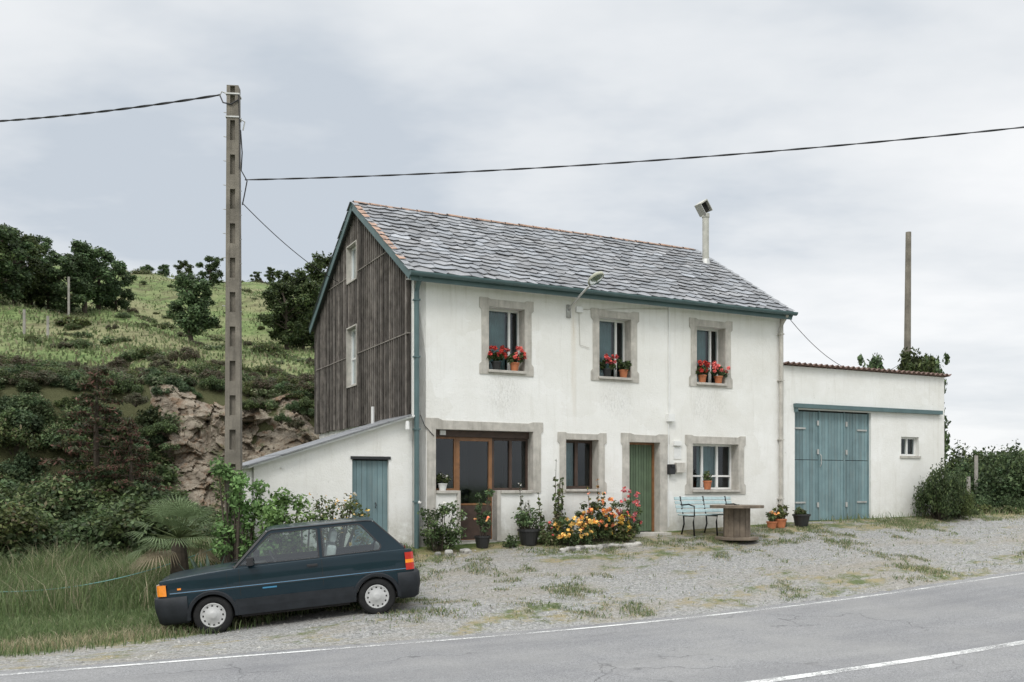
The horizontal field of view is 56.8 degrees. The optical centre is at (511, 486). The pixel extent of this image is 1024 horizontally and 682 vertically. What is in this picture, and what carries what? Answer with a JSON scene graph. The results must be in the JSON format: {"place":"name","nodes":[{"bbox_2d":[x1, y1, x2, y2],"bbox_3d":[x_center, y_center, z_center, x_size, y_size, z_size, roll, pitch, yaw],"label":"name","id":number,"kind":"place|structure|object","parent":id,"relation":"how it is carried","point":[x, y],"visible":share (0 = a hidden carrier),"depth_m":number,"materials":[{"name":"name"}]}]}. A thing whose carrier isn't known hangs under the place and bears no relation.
{"place":"outdoors","nodes":[
{"label":"outdoors","id":0,"kind":"place"},
{"bbox_2d":[0,265,1023,671],"bbox_3d":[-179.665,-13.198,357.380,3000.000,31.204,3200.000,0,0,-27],"label":"ground","id":1,"kind":"structure","parent":0,"point":[852,565],"depth_m":17.69,"materials":[{"name":"gravel"}]},
{"bbox_2d":[0,239,14,284],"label":"deciduous tree","id":2,"kind":"object","parent":1,"relation":"on","point":[3,255],"visible":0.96,"depth_m":42.51,"materials":[{"name":"green plant"}]},
{"bbox_2d":[0,223,19,279],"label":"deciduous tree","id":3,"kind":"object","parent":1,"relation":"on","point":[1,225],"visible":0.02,"depth_m":59.67,"materials":[{"name":"green plant"}]},
{"bbox_2d":[0,225,34,301],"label":"deciduous tree","id":4,"kind":"object","parent":1,"relation":"on","point":[21,277],"visible":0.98,"depth_m":43.10,"materials":[{"name":"green plant"}]},
{"bbox_2d":[0,226,48,304],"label":"deciduous tree","id":5,"kind":"object","parent":1,"relation":"on","point":[38,249],"visible":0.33,"depth_m":44.98,"materials":[{"name":"green plant"}]},
{"bbox_2d":[11,253,52,304],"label":"deciduous tree","id":6,"kind":"object","parent":1,"relation":"on","point":[43,260],"visible":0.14,"depth_m":46.67,"materials":[{"name":"green plant"}]},
{"bbox_2d":[27,234,55,267],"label":"deciduous tree","id":7,"kind":"object","parent":1,"relation":"on","point":[46,242],"visible":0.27,"depth_m":63.99,"materials":[{"name":"green plant"}]},
{"bbox_2d":[28,262,63,310],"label":"deciduous tree","id":8,"kind":"object","parent":1,"relation":"on","point":[40,298],"visible":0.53,"depth_m":45.68,"materials":[{"name":"green plant"}]},
{"bbox_2d":[40,252,96,313],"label":"deciduous tree","id":9,"kind":"object","parent":1,"relation":"on","point":[66,264],"visible":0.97,"depth_m":45.49,"materials":[{"name":"green plant"}]},
{"bbox_2d":[55,239,116,312],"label":"deciduous tree","id":10,"kind":"object","parent":1,"relation":"on","point":[78,246],"visible":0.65,"depth_m":46.78,"materials":[{"name":"green plant"}]},
{"bbox_2d":[34,365,163,488],"bbox_3d":[-9.807,-1.040,22.296,3.094,3.591,2.903,0,0,-10],"label":"conifer tree","id":11,"kind":"object","parent":1,"relation":"on","point":[87,425],"visible":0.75,"depth_m":22.08,"materials":[{"name":"green plant"}]},
{"bbox_2d":[78,243,126,308],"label":"deciduous tree","id":12,"kind":"object","parent":1,"relation":"on","point":[99,301],"visible":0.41,"depth_m":47.93,"materials":[{"name":"green plant"}]},
{"bbox_2d":[0,515,219,621],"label":"tall grass","id":13,"kind":"structure","parent":1,"relation":"on","point":[51,572],"depth_m":16.43,"materials":[{"name":"plant"}]},
{"bbox_2d":[0,541,223,591],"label":"rope fence","id":14,"kind":"object","parent":1,"relation":"on","point":[123,576],"visible":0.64,"depth_m":16.26,"materials":[{"name":"green fabric"}]},
{"bbox_2d":[103,268,137,311],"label":"deciduous tree","id":15,"kind":"object","parent":1,"relation":"on","point":[129,295],"visible":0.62,"depth_m":48.89,"materials":[{"name":"green plant"}]},
{"bbox_2d":[88,416,173,501],"bbox_3d":[-8.596,-0.196,21.627,2.272,2.811,2.421,0,0,24],"label":"conifer tree","id":16,"kind":"object","parent":1,"relation":"on","point":[127,447],"visible":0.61,"depth_m":21.53,"materials":[{"name":"green plant"}]},
{"bbox_2d":[139,264,156,273],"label":"deciduous tree","id":17,"kind":"object","parent":1,"relation":"on","point":[146,267],"visible":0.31,"depth_m":83.72,"materials":[{"name":"green plant"}]},
{"bbox_2d":[0,362,313,566],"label":"bank shrubs","id":18,"kind":"object","parent":1,"relation":"on","point":[39,512],"visible":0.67,"depth_m":21.12,"materials":[{"name":"green plant"}]},
{"bbox_2d":[0,265,313,396],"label":"hillside grass","id":19,"kind":"structure","parent":1,"relation":"on","point":[117,348],"depth_m":37.21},
{"bbox_2d":[0,343,313,398],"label":"hillside heather","id":20,"kind":"object","parent":1,"relation":"on","point":[48,370],"visible":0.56,"depth_m":28.02,"materials":[{"name":"green plant"}]},
{"bbox_2d":[0,263,313,368],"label":"hillside shrubs","id":21,"kind":"object","parent":1,"relation":"on","point":[272,348],"visible":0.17,"depth_m":39.71,"materials":[{"name":"green plant"}]},
{"bbox_2d":[156,264,169,276],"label":"deciduous tree","id":22,"kind":"object","parent":1,"relation":"on","point":[163,269],"visible":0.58,"depth_m":85.77,"materials":[{"name":"green plant"}]},
{"bbox_2d":[120,494,220,573],"bbox_3d":[-5.805,1.072,16.619,1.766,1.983,2.015,0,0,40],"label":"fan palm","id":23,"kind":"object","parent":1,"relation":"on","point":[178,547],"visible":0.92,"depth_m":16.45,"materials":[{"name":"green plant"}]},
{"bbox_2d":[173,260,194,279],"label":"deciduous tree","id":24,"kind":"object","parent":1,"relation":"on","point":[184,264],"visible":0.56,"depth_m":81.67,"materials":[{"name":"green plant"}]},
{"bbox_2d":[166,272,220,340],"bbox_3d":[-13.411,-7.290,40.031,1.937,3.494,2.091,0,0,42],"label":"deciduous tree","id":25,"kind":"object","parent":1,"relation":"on","point":[194,320],"visible":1,"depth_m":39.72,"materials":[{"name":"green plant"}]},
{"bbox_2d":[165,553,224,576],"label":"agave plant","id":26,"kind":"object","parent":1,"relation":"on","point":[194,564],"visible":0.1,"depth_m":15.89,"materials":[{"name":"green plant"}]},
{"bbox_2d":[195,255,224,286],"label":"deciduous tree","id":27,"kind":"object","parent":1,"relation":"on","point":[213,272],"visible":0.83,"depth_m":61.66,"materials":[{"name":"green plant"}]},
{"bbox_2d":[203,477,224,541],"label":"garden shrub","id":28,"kind":"object","parent":1,"relation":"on","point":[218,488],"visible":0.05,"depth_m":20.08,"materials":[{"name":"green plant"}]},
{"bbox_2d":[121,392,313,512],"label":"outcrop ferns","id":29,"kind":"object","parent":1,"relation":"on","point":[165,427],"visible":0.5,"depth_m":24.88,"materials":[{"name":"green plant"}]},
{"bbox_2d":[202,516,249,566],"bbox_3d":[-5.218,1.196,17.389,1.127,1.383,0.977,0,0,0],"label":"garden shrub","id":30,"kind":"object","parent":1,"relation":"on","point":[245,532],"visible":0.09,"depth_m":17.28,"materials":[{"name":"green plant"}]},
{"bbox_2d":[219,85,247,562],"bbox_3d":[-4.849,-2.477,16.490,0.499,8.946,0.244,0,0,-6],"label":"utility pole","id":31,"kind":"object","parent":1,"relation":"on","point":[233,365],"visible":0.86,"depth_m":16.41,"materials":[{"name":"concrete"}]},
{"bbox_2d":[0,94,1023,369],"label":"overhead cables","id":32,"kind":"object","parent":31,"relation":"attached to","point":[500,170],"visible":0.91,"depth_m":15.84,"materials":[{"name":"rubber"}]},
{"bbox_2d":[149,385,318,513],"bbox_3d":[-7.487,-0.840,26.024,5.600,3.900,4.555,0,0,-27],"label":"rock outcrop","id":33,"kind":"object","parent":1,"relation":"on","point":[198,439],"visible":0.37,"depth_m":25.68,"materials":[{"name":"stone"}]},
{"bbox_2d":[207,456,269,562],"bbox_3d":[-4.692,0.748,16.318,1.034,2.559,0.681,0,0,0],"label":"climbing vine","id":34,"kind":"object","parent":1,"relation":"on","point":[238,483],"visible":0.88,"depth_m":16.24,"materials":[{"name":"green plant"}]},
{"bbox_2d":[250,271,261,281],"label":"deciduous tree","id":35,"kind":"object","parent":1,"relation":"on","point":[256,276],"visible":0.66,"depth_m":89.74,"materials":[{"name":"green plant"}]},
{"bbox_2d":[264,266,275,282],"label":"deciduous tree","id":36,"kind":"object","parent":1,"relation":"on","point":[270,275],"visible":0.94,"depth_m":85.88,"materials":[{"name":"green plant"}]},
{"bbox_2d":[247,487,312,555],"bbox_3d":[-4.016,0.962,16.155,1.143,1.919,0.951,0,0,0],"label":"fig shrub","id":37,"kind":"object","parent":1,"relation":"on","point":[271,513],"visible":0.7,"depth_m":16.01,"materials":[{"name":"green plant"}]},
{"bbox_2d":[257,279,311,349],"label":"deciduous tree","id":38,"kind":"object","parent":1,"relation":"on","point":[286,337],"visible":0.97,"depth_m":42.66,"materials":[{"name":"green plant"}]},
{"bbox_2d":[154,517,419,633],"bbox_3d":[-3.395,1.301,14.511,3.830,1.447,1.830,-5,1,-12],"label":"parked hatchback car","id":39,"kind":"object","parent":1,"relation":"on","point":[380,573],"visible":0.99,"depth_m":13.83,"materials":[{"name":"paint"}]},
{"bbox_2d":[265,267,321,349],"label":"deciduous tree","id":40,"kind":"object","parent":1,"relation":"on","point":[311,287],"visible":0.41,"depth_m":43.29,"materials":[{"name":"green plant"}]},
{"bbox_2d":[276,506,332,554],"bbox_3d":[-3.495,1.094,15.914,0.901,1.573,0.637,0,0,15],"label":"fig shrub","id":41,"kind":"object","parent":1,"relation":"on","point":[303,548],"visible":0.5,"depth_m":15.89,"materials":[{"name":"green plant"}]},
{"bbox_2d":[295,287,320,347],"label":"deciduous tree","id":42,"kind":"object","parent":1,"relation":"on","point":[298,315],"visible":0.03,"depth_m":44.34,"materials":[{"name":"green plant"}]},
{"bbox_2d":[304,251,332,285],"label":"deciduous tree","id":43,"kind":"object","parent":1,"relation":"on","point":[320,263],"visible":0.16,"depth_m":49.26,"materials":[{"name":"green plant"}]},
{"bbox_2d":[242,407,414,554],"bbox_3d":[-3.684,0.285,18.314,3.180,3.850,1.863,0,0,-27],"label":"lean to shed","id":44,"kind":"object","parent":1,"relation":"on","point":[370,465],"visible":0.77,"depth_m":17.92,"materials":[{"name":"paint"}]},
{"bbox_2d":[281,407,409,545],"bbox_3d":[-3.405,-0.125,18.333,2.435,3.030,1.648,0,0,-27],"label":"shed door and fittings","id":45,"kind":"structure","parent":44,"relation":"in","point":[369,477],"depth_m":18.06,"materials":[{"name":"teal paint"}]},
{"bbox_2d":[299,492,372,551],"bbox_3d":[-3.183,0.888,16.613,1.514,1.594,0.684,0,0,6],"label":"white flower shrub","id":46,"kind":"object","parent":1,"relation":"on","point":[342,534],"visible":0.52,"depth_m":16.62,"materials":[{"name":"green plant"}]},
{"bbox_2d":[417,500,466,550],"bbox_3d":[-1.379,0.762,18.208,1.096,0.994,0.660,0,0,-27],"label":"rose bush","id":47,"kind":"object","parent":1,"relation":"on","point":[435,535],"visible":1,"depth_m":18.11,"materials":[{"name":"green plant"}]},
{"bbox_2d":[474,488,495,547],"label":"potted tomato plant","id":48,"kind":"object","parent":1,"relation":"on","point":[482,541],"visible":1,"depth_m":18.59,"materials":[{"name":"green plant"}]},
{"bbox_2d":[23,277,977,501],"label":"fence posts","id":49,"kind":"object","parent":1,"relation":"on","point":[968,479],"visible":0.58,"depth_m":35.95,"materials":[{"name":"concrete"}]},
{"bbox_2d":[502,535,519,547],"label":"flowering shrub","id":50,"kind":"object","parent":1,"relation":"on","point":[511,543],"visible":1,"depth_m":18.69,"materials":[{"name":"green plant"}]},
{"bbox_2d":[0,506,1023,657],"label":"verge grass","id":51,"kind":"structure","parent":1,"relation":"on","point":[85,627],"depth_m":14.90,"materials":[{"name":"plant"}]},
{"bbox_2d":[3,515,1023,669],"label":"gravel stones","id":52,"kind":"object","parent":1,"relation":"on","point":[586,586],"visible":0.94,"depth_m":16.86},
{"bbox_2d":[511,508,544,545],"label":"potted shrub","id":53,"kind":"object","parent":1,"relation":"on","point":[528,536],"visible":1,"depth_m":18.91,"materials":[{"name":"green plant"}]},
{"bbox_2d":[517,482,545,539],"bbox_3d":[0.413,0.534,19.290,0.664,1.234,0.318,0,0,-7],"label":"hollyhock","id":54,"kind":"object","parent":1,"relation":"on","point":[529,505],"visible":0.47,"depth_m":19.24,"materials":[{"name":"green plant"}]},
{"bbox_2d":[434,542,641,555],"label":"edging stones","id":55,"kind":"object","parent":1,"relation":"on","point":[565,549],"visible":1,"depth_m":18.86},
{"bbox_2d":[538,521,561,545],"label":"flowering shrub","id":56,"kind":"object","parent":1,"relation":"on","point":[548,538],"visible":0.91,"depth_m":19.02,"materials":[{"name":"green plant"}]},
{"bbox_2d":[308,199,797,548],"bbox_3d":[0.685,-2.816,23.471,9.680,9.252,7.669,0,0,-27],"label":"white farmhouse","id":57,"kind":"object","parent":1,"relation":"on","point":[417,313],"visible":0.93,"depth_m":20.58,"materials":[{"name":"paint"}]},
{"bbox_2d":[346,240,356,387],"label":"gable windows","id":58,"kind":"structure","parent":57,"relation":"in","point":[351,251],"depth_m":22.00,"materials":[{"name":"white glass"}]},
{"bbox_2d":[436,473,450,489],"bbox_3d":[-1.352,-0.099,18.656,0.343,0.357,0.234,0,0,-27],"label":"geranium pot","id":59,"kind":"object","parent":57,"relation":"on","point":[444,479],"visible":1,"depth_m":18.61,"materials":[{"name":"green plant"}]},
{"bbox_2d":[436,437,455,489],"bbox_3d":[-1.629,-0.455,19.404,0.549,1.090,1.200,0,0,-27],"label":"bay window left","id":60,"kind":"structure","parent":57,"relation":"in","point":[454,438],"depth_m":18.97,"materials":[{"name":"brown wood"}]},
{"bbox_2d":[436,437,491,539],"bbox_3d":[-1.031,0.050,19.689,0.815,2.100,1.208,0,0,-27],"label":"glazed door","id":61,"kind":"structure","parent":57,"relation":"in","point":[444,447],"depth_m":19.50,"materials":[{"name":"brown wood"}]},
{"bbox_2d":[486,345,507,369],"bbox_3d":[-0.321,-2.607,19.130,0.469,0.504,0.316,0,0,-27],"label":"geranium pot","id":62,"kind":"object","parent":57,"relation":"on","point":[501,354],"visible":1,"depth_m":19.09,"materials":[{"name":"red plant"}]},
{"bbox_2d":[468,438,527,490],"bbox_3d":[-0.307,-0.455,20.062,0.855,1.090,1.212,0,0,-27],"label":"bay window right","id":63,"kind":"structure","parent":57,"relation":"in","point":[509,455],"depth_m":20.05,"materials":[{"name":"brown wood"}]},
{"bbox_2d":[489,309,518,370],"bbox_3d":[-0.483,-2.988,19.996,0.835,1.295,1.212,0,0,-27],"label":"upper window","id":64,"kind":"structure","parent":57,"relation":"in","point":[503,324],"depth_m":19.58,"materials":[{"name":"white paint"}]},
{"bbox_2d":[505,346,526,370],"bbox_3d":[0.084,-2.607,19.325,0.453,0.504,0.323,0,0,15],"label":"geranium pot","id":65,"kind":"object","parent":57,"relation":"on","point":[514,360],"visible":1,"depth_m":19.28,"materials":[{"name":"red plant"}]},
{"bbox_2d":[566,440,591,488],"bbox_3d":[1.110,-0.470,20.797,0.823,1.060,1.212,0,0,-27],"label":"small window","id":66,"kind":"structure","parent":57,"relation":"in","point":[578,452],"depth_m":20.37,"materials":[{"name":"brown wood"}]},
{"bbox_2d":[566,271,603,317],"bbox_3d":[1.481,-3.903,19.306,0.260,0.726,1.329,0,0,-27],"label":"wall street lamp","id":67,"kind":"object","parent":57,"relation":"attached to","point":[595,278],"visible":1,"depth_m":19.08,"materials":[{"name":"metal"}]},
{"bbox_2d":[599,354,618,376],"bbox_3d":[2.071,-2.605,20.339,0.484,0.501,0.325,0,0,-27],"label":"geranium pot","id":68,"kind":"object","parent":57,"relation":"on","point":[611,362],"visible":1,"depth_m":20.27,"materials":[{"name":"red plant"}]},
{"bbox_2d":[599,319,624,376],"bbox_3d":[1.847,-2.988,21.167,0.834,1.295,1.212,0,0,-27],"label":"upper window","id":69,"kind":"structure","parent":57,"relation":"in","point":[611,332],"depth_m":20.76,"materials":[{"name":"white paint"}]},
{"bbox_2d":[616,358,631,377],"bbox_3d":[2.423,-2.570,20.559,0.413,0.431,0.293,0,0,-58],"label":"geranium pot","id":70,"kind":"object","parent":57,"relation":"on","point":[624,366],"visible":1,"depth_m":20.47,"materials":[{"name":"green plant"}]},
{"bbox_2d":[629,442,653,531],"bbox_3d":[2.802,0.020,20.971,0.812,1.980,0.100,0,0,-27],"label":"front door","id":71,"kind":"structure","parent":57,"relation":"in","point":[641,455],"depth_m":21.04,"materials":[{"name":"green wood"}]},
{"bbox_2d":[695,360,710,381],"bbox_3d":[4.312,-2.613,21.448,0.411,0.515,0.294,0,0,-27],"label":"geranium pot","id":72,"kind":"object","parent":57,"relation":"on","point":[701,369],"visible":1,"depth_m":21.43,"materials":[{"name":"red plant"}]},
{"bbox_2d":[703,471,711,488],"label":"potted plant","id":73,"kind":"object","parent":57,"relation":"on","point":[708,482],"visible":1,"depth_m":21.48,"materials":[{"name":"green plant"}]},
{"bbox_2d":[697,328,717,382],"bbox_3d":[4.156,-2.988,22.328,0.839,1.295,1.212,0,0,-27],"label":"upper window","id":74,"kind":"structure","parent":57,"relation":"in","point":[707,339],"depth_m":21.94,"materials":[{"name":"white paint"}]},
{"bbox_2d":[693,444,730,489],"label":"kitchen window","id":75,"kind":"structure","parent":57,"relation":"in","point":[715,459],"depth_m":22.05,"materials":[{"name":"white paint"}]},
{"bbox_2d":[710,360,730,382],"bbox_3d":[4.735,-2.614,21.685,0.507,0.519,0.321,0,0,-27],"label":"geranium pot","id":76,"kind":"object","parent":57,"relation":"on","point":[718,369],"visible":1,"depth_m":21.63,"materials":[{"name":"red plant"}]},
{"bbox_2d":[551,460,565,533],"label":"hollyhock","id":77,"kind":"object","parent":1,"relation":"on","point":[557,513],"visible":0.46,"depth_m":19.44,"materials":[{"name":"green plant"}]},
{"bbox_2d":[547,515,598,545],"bbox_3d":[1.217,0.908,19.119,0.979,0.656,0.657,0,0,-27],"label":"marigold bed","id":78,"kind":"object","parent":1,"relation":"on","point":[567,535],"visible":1,"depth_m":19.03,"materials":[{"name":"yellow plant"}]},
{"bbox_2d":[586,479,605,538],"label":"hollyhock","id":79,"kind":"object","parent":1,"relation":"on","point":[597,486],"visible":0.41,"depth_m":19.82,"materials":[{"name":"green plant"}]},
{"bbox_2d":[574,497,618,542],"bbox_3d":[1.727,0.691,19.538,0.983,0.939,0.609,0,0,-27],"label":"marigold bed","id":80,"kind":"object","parent":1,"relation":"on","point":[606,526],"visible":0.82,"depth_m":19.45,"materials":[{"name":"orange plant"}]},
{"bbox_2d":[608,514,635,542],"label":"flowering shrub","id":81,"kind":"object","parent":1,"relation":"on","point":[623,532],"visible":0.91,"depth_m":19.67,"materials":[{"name":"green plant"}]},
{"bbox_2d":[616,486,642,534],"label":"rose bush","id":82,"kind":"object","parent":1,"relation":"on","point":[636,524],"visible":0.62,"depth_m":20.00,"materials":[{"name":"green plant"}]},
{"bbox_2d":[674,496,734,535],"bbox_3d":[4.358,0.645,20.863,1.560,0.861,0.545,0,0,-27],"label":"park bench","id":83,"kind":"object","parent":1,"relation":"on","point":[684,504],"visible":0.69,"depth_m":20.90,"materials":[{"name":"blue paint"}]},
{"bbox_2d":[710,504,763,540],"bbox_3d":[4.840,0.765,20.395,1.140,0.755,1.140,0,0,0],"label":"cable spool table","id":84,"kind":"object","parent":1,"relation":"on","point":[736,522],"visible":0.99,"depth_m":20.13,"materials":[{"name":"brown wood"}]},
{"bbox_2d":[765,510,778,528],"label":"potted plant","id":85,"kind":"object","parent":1,"relation":"on","point":[772,517],"visible":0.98,"depth_m":21.67,"materials":[{"name":"orange plant"}]},
{"bbox_2d":[772,507,786,527],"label":"potted plant","id":86,"kind":"object","parent":1,"relation":"on","point":[781,522],"visible":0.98,"depth_m":21.83,"materials":[{"name":"orange plant"}]},
{"bbox_2d":[777,504,788,525],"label":"potted plant","id":87,"kind":"object","parent":1,"relation":"on","point":[785,507],"visible":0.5,"depth_m":22.12,"materials":[{"name":"green plant"}]},
{"bbox_2d":[792,507,810,526],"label":"potted plant","id":88,"kind":"object","parent":1,"relation":"on","point":[801,517],"visible":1,"depth_m":22.02,"materials":[{"name":"black plant"}]},
{"bbox_2d":[783,361,951,522],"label":"garage","id":89,"kind":"structure","parent":1,"relation":"on","point":[863,441],"depth_m":23.77,"materials":[{"name":"paint"}]},
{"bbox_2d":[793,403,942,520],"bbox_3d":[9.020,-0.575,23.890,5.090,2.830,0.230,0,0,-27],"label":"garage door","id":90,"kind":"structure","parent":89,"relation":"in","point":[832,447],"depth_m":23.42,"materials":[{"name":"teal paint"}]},
{"bbox_2d":[901,437,914,455],"bbox_3d":[10.064,-1.035,24.997,0.650,0.490,0.870,0,0,-27],"label":"garage window","id":91,"kind":"structure","parent":89,"relation":"in","point":[907,443],"depth_m":24.75,"materials":[{"name":"white paint"}]},
{"bbox_2d":[857,353,892,369],"bbox_3d":[11.994,-1.579,31.045,1.352,5.612,1.460,0,0,8],"label":"deciduous tree","id":92,"kind":"object","parent":1,"relation":"on","point":[875,362],"visible":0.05,"depth_m":30.80,"materials":[{"name":"green plant"}]},
{"bbox_2d":[904,231,910,355],"bbox_3d":[13.352,-3.851,32.000,0.280,9.478,0.280,1,0,0],"label":"utility pole","id":93,"kind":"object","parent":1,"relation":"on","point":[907,325],"visible":0.25,"depth_m":31.92,"materials":[{"name":"concrete"}]},
{"bbox_2d":[896,346,932,371],"bbox_3d":[13.440,-1.725,31.481,1.537,5.909,1.424,0,0,-4],"label":"deciduous tree","id":94,"kind":"object","parent":1,"relation":"on","point":[907,359],"visible":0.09,"depth_m":31.47,"materials":[{"name":"green plant"}]},
{"bbox_2d":[904,356,946,446],"bbox_3d":[13.428,-1.544,31.213,1.427,5.486,1.322,0,0,-9],"label":"deciduous tree","id":95,"kind":"object","parent":1,"relation":"on","point":[931,362],"visible":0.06,"depth_m":30.98,"materials":[{"name":"green plant"}]},
{"bbox_2d":[921,352,950,459],"bbox_3d":[13.943,-1.639,31.779,1.370,5.688,1.480,0,0,43],"label":"tree","id":96,"kind":"object","parent":1,"relation":"on","point":[939,371],"visible":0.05,"depth_m":31.64,"materials":[{"name":"green plant"}]},
{"bbox_2d":[910,457,968,520],"bbox_3d":[10.934,0.206,24.179,1.362,1.917,1.342,0,0,33],"label":"laurel bush","id":97,"kind":"object","parent":1,"relation":"on","point":[940,497],"visible":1,"depth_m":23.93,"materials":[{"name":"green plant"}]},
{"bbox_2d":[951,486,976,520],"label":"laurel bush","id":98,"kind":"object","parent":1,"relation":"on","point":[968,506],"visible":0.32,"depth_m":24.25,"materials":[{"name":"green plant"}]},
{"bbox_2d":[969,509,980,514],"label":"roadside shrub","id":99,"kind":"object","parent":1,"relation":"on","point":[976,512],"visible":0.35,"depth_m":25.07,"materials":[{"name":"green plant"}]},
{"bbox_2d":[972,503,994,513],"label":"roadside shrub","id":100,"kind":"object","parent":1,"relation":"on","point":[984,508],"visible":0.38,"depth_m":25.70,"materials":[{"name":"green plant"}]},
{"bbox_2d":[944,439,1023,506],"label":"hedge","id":101,"kind":"object","parent":1,"relation":"on","point":[1000,474],"visible":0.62,"depth_m":27.20,"materials":[{"name":"green plant"}]},
{"bbox_2d":[973,493,995,507],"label":"roadside shrub","id":102,"kind":"object","parent":1,"relation":"on","point":[979,500],"visible":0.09,"depth_m":26.41,"materials":[{"name":"green plant"}]},
{"bbox_2d":[994,505,1020,513],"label":"roadside shrub","id":103,"kind":"object","parent":1,"relation":"on","point":[1014,509],"visible":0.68,"depth_m":25.85,"materials":[{"name":"green plant"}]},
{"bbox_2d":[995,496,1023,509],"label":"roadside shrub","id":104,"kind":"object","parent":1,"relation":"on","point":[1017,502],"visible":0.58,"depth_m":26.50,"materials":[{"name":"green plant"}]},
{"bbox_2d":[0,571,1023,681],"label":"road","id":105,"kind":"structure","parent":0,"point":[779,640],"depth_m":11.85,"materials":[{"name":"asphalt"}]},
{"bbox_2d":[1,574,1023,681],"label":"road markings","id":106,"kind":"object","parent":105,"relation":"on","point":[870,665],"visible":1,"depth_m":11.41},
{"bbox_2d":[0,0,1023,462],"label":"sky","id":107,"kind":"structure","parent":0,"point":[329,88],"materials":[{"name":"grey"}]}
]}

